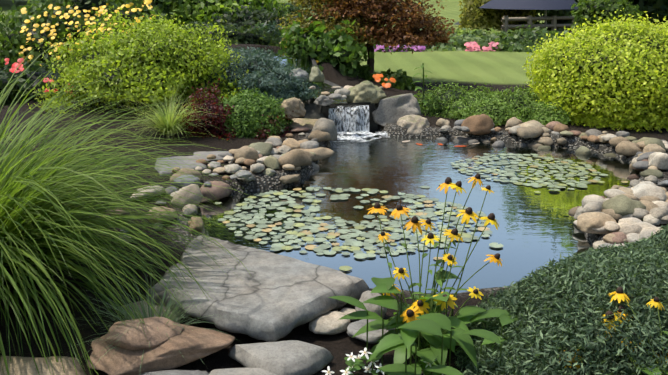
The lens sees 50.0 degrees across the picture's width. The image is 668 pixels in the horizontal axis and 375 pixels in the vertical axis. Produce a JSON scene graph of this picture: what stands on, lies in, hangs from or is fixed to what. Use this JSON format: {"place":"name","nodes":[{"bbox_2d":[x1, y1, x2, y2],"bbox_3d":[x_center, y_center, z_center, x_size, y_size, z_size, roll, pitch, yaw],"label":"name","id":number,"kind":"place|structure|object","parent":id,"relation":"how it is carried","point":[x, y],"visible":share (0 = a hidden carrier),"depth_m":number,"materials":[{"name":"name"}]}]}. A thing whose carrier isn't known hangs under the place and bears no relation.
{"place":"outdoors","nodes":[
{"label":"outdoors","id":0,"kind":"place"},
{"bbox_2d":[0,31,262,374],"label":"ornamental grass","id":1,"kind":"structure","parent":0,"point":[38,214],"depth_m":3.31,"materials":[{"name":"green plant"}]},
{"bbox_2d":[0,0,667,374],"bbox_3d":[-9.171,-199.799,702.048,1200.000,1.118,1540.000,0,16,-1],"label":"ground","id":2,"kind":"structure","parent":0,"point":[498,70],"depth_m":6.41,"materials":[{"name":"green plant"}]},
{"bbox_2d":[22,5,251,114],"bbox_3d":[-2.111,-1.333,8.107,2.370,1.404,2.295,-14,21,-40],"label":"spirea shrub","id":3,"kind":"object","parent":2,"relation":"on","point":[165,54],"visible":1,"depth_m":7.65,"materials":[{"name":"green plant"}]},
{"bbox_2d":[87,317,234,374],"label":"brown boulder","id":4,"kind":"object","parent":2,"relation":"on","point":[190,343],"visible":0.98,"depth_m":2.87,"materials":[{"name":"stone"}]},
{"bbox_2d":[0,151,333,374],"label":"flat stones","id":5,"kind":"object","parent":2,"relation":"on","point":[292,357],"visible":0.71,"depth_m":2.87,"materials":[{"name":"grey stone"}]},
{"bbox_2d":[122,80,220,139],"bbox_3d":[-1.570,-0.735,6.783,1.112,0.499,1.091,0,16,-1],"label":"variegated sedge","id":6,"kind":"object","parent":2,"relation":"on","point":[172,125],"visible":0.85,"depth_m":6.76,"materials":[{"name":"green plant"}]},
{"bbox_2d":[170,78,293,139],"bbox_3d":[-1.057,-0.661,7.051,1.344,0.826,0.833,0,16,-1],"label":"red barberry","id":7,"kind":"object","parent":2,"relation":"on","point":[214,119],"visible":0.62,"depth_m":6.89,"materials":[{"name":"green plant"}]},
{"bbox_2d":[4,0,498,96],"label":"flowers","id":8,"kind":"object","parent":2,"relation":"on","point":[470,46],"visible":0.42,"depth_m":10.82,"materials":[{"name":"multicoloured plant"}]},
{"bbox_2d":[214,86,293,137],"bbox_3d":[-0.879,-0.664,7.297,0.942,0.707,0.947,0,16,-1],"label":"shrub","id":9,"kind":"object","parent":2,"relation":"on","point":[249,108],"visible":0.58,"depth_m":6.97,"materials":[{"name":"green plant"}]},
{"bbox_2d":[146,235,369,341],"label":"stepping slab","id":10,"kind":"structure","parent":2,"relation":"on","point":[272,297],"depth_m":3.35,"materials":[{"name":"stone"}]},
{"bbox_2d":[207,46,321,104],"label":"blue junipers","id":11,"kind":"object","parent":2,"relation":"on","point":[268,74],"visible":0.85,"depth_m":7.89,"materials":[{"name":"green plant"}]},
{"bbox_2d":[0,0,667,107],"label":"shrubs","id":12,"kind":"object","parent":2,"relation":"on","point":[256,22],"visible":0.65,"depth_m":11.76,"materials":[{"name":"green plant"}]},
{"bbox_2d":[306,57,377,132],"bbox_3d":[-0.295,-1.237,9.159,0.776,0.750,3.031,-5,17,-18],"label":"stream bed","id":13,"kind":"object","parent":2,"relation":"on","point":[373,125],"visible":0.17,"depth_m":7.82,"materials":[{"name":"stone"}]},
{"bbox_2d":[269,53,350,103],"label":"rocks","id":14,"kind":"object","parent":13,"relation":"in","point":[304,64],"depth_m":9.69,"materials":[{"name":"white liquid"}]},
{"bbox_2d":[280,67,429,141],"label":"boulders","id":15,"kind":"object","parent":2,"relation":"on","point":[402,110],"visible":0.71,"depth_m":7.84,"materials":[{"name":"grey stone"}]},
{"bbox_2d":[276,0,455,73],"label":"maple","id":16,"kind":"object","parent":2,"relation":"on","point":[372,13],"depth_m":10.41,"materials":[{"name":"brown plant"}]},
{"bbox_2d":[104,85,667,343],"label":"river rocks","id":17,"kind":"object","parent":2,"relation":"on","point":[634,206],"visible":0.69,"depth_m":5.72,"materials":[{"name":"stone"}]},
{"bbox_2d":[344,355,445,374],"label":"impatiens leaves","id":18,"kind":"object","parent":2,"relation":"on","point":[357,363],"visible":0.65,"depth_m":2.86,"materials":[{"name":"green plant"}]},
{"bbox_2d":[353,181,489,374],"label":"flower stems","id":19,"kind":"object","parent":2,"relation":"on","point":[462,318],"visible":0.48,"depth_m":3.02,"materials":[{"name":"green plant"}]},
{"bbox_2d":[374,173,499,316],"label":"flower centers","id":20,"kind":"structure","parent":19,"relation":"attached to","point":[454,231],"depth_m":3.15,"materials":[{"name":"brown plant"}]},
{"bbox_2d":[367,177,501,322],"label":"black-eyed susan petals","id":21,"kind":"object","parent":20,"relation":"attached to","point":[417,309],"visible":0.77,"depth_m":3.14,"materials":[{"name":"plant"}]},
{"bbox_2d":[413,63,435,112],"bbox_3d":[1.028,-1.148,8.314,0.334,0.586,0.332,-12,20,-35],"label":"plant","id":22,"kind":"object","parent":2,"relation":"on","point":[423,100],"visible":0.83,"depth_m":8.29,"materials":[{"name":"green plant"}]},
{"bbox_2d":[328,270,603,374],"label":"flower leaves","id":23,"kind":"object","parent":2,"relation":"on","point":[429,326],"visible":0.58,"depth_m":2.81,"materials":[{"name":"green plant"}]},
{"bbox_2d":[414,78,589,125],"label":"juniper shrubs","id":24,"kind":"object","parent":2,"relation":"on","point":[503,107],"visible":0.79,"depth_m":8.14,"materials":[{"name":"green plant"}]},
{"bbox_2d":[479,0,579,23],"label":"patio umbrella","id":25,"kind":"object","parent":2,"relation":"on","point":[545,5],"visible":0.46,"depth_m":18.46,"materials":[{"name":"fabric"}]},
{"bbox_2d":[501,15,576,34],"bbox_3d":[5.327,-4.136,18.532,2.247,0.636,0.152,-5,17,-16],"label":"wooden fence","id":26,"kind":"object","parent":2,"relation":"on","point":[505,26],"visible":0.6,"depth_m":18.44,"materials":[{"name":"brown wood"}]},
{"bbox_2d":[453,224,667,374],"bbox_3d":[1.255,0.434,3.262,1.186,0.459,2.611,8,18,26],"label":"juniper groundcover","id":27,"kind":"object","parent":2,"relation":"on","point":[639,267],"visible":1,"depth_m":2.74,"materials":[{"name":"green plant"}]},
{"bbox_2d":[565,287,666,355],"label":"flower centers","id":28,"kind":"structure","parent":27,"relation":"on","point":[620,291],"depth_m":2.60,"materials":[{"name":"brown plant"}]},
{"bbox_2d":[487,273,667,374],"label":"juniper understorey","id":29,"kind":"object","parent":2,"relation":"on","point":[615,360],"visible":0.02,"depth_m":2.65,"materials":[{"name":"green plant"}]},
{"bbox_2d":[559,291,667,369],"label":"yellow flower petals","id":30,"kind":"object","parent":29,"relation":"on","point":[624,296],"visible":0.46,"depth_m":2.62,"materials":[{"name":"yellow plant"}]},
{"bbox_2d":[574,299,667,374],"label":"flower stems","id":31,"kind":"object","parent":29,"relation":"on","point":[646,370],"visible":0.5,"depth_m":2.50,"materials":[{"name":"green plant"}]},
{"bbox_2d":[522,8,667,132],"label":"chartreuse shrub","id":32,"kind":"object","parent":2,"relation":"on","point":[617,77],"visible":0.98,"depth_m":7.67,"materials":[{"name":"green plant"}]},
{"bbox_2d":[300,104,369,127],"bbox_3d":[0.063,-0.773,7.967,1.037,0.341,0.474,-7,17,-23],"label":"rock","id":33,"kind":"object","parent":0,"point":[312,111],"visible":0.12,"depth_m":7.81,"materials":[{"name":"grey stone"}]},
{"bbox_2d":[328,105,368,135],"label":"waterfall","id":34,"kind":"structure","parent":0,"point":[348,116],"depth_m":7.71,"materials":[{"name":"liquid"}]},
{"bbox_2d":[321,347,442,374],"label":"white flowers","id":35,"kind":"object","parent":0,"point":[359,356],"visible":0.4,"depth_m":2.84,"materials":[{"name":"white plant"}]},
{"bbox_2d":[193,131,639,292],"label":"pond water","id":36,"kind":"structure","parent":0,"point":[534,231],"depth_m":5.33,"materials":[{"name":"blue liquid"}]},
{"bbox_2d":[333,131,387,141],"bbox_3d":[0.163,-0.538,7.546,0.899,0.044,0.477,0,16,-1],"label":"waterfall foam","id":37,"kind":"object","parent":36,"relation":"on","point":[356,137],"visible":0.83,"depth_m":7.56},
{"bbox_2d":[214,153,627,270],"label":"lily pads","id":38,"kind":"object","parent":36,"relation":"on","point":[393,237],"visible":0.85,"depth_m":5.03,"materials":[{"name":"green plant"}]},
{"bbox_2d":[402,140,545,157],"bbox_3d":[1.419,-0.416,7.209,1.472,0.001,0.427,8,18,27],"label":"koi fish","id":39,"kind":"object","parent":36,"relation":"on","point":[442,144],"visible":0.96,"depth_m":7.29}
]}

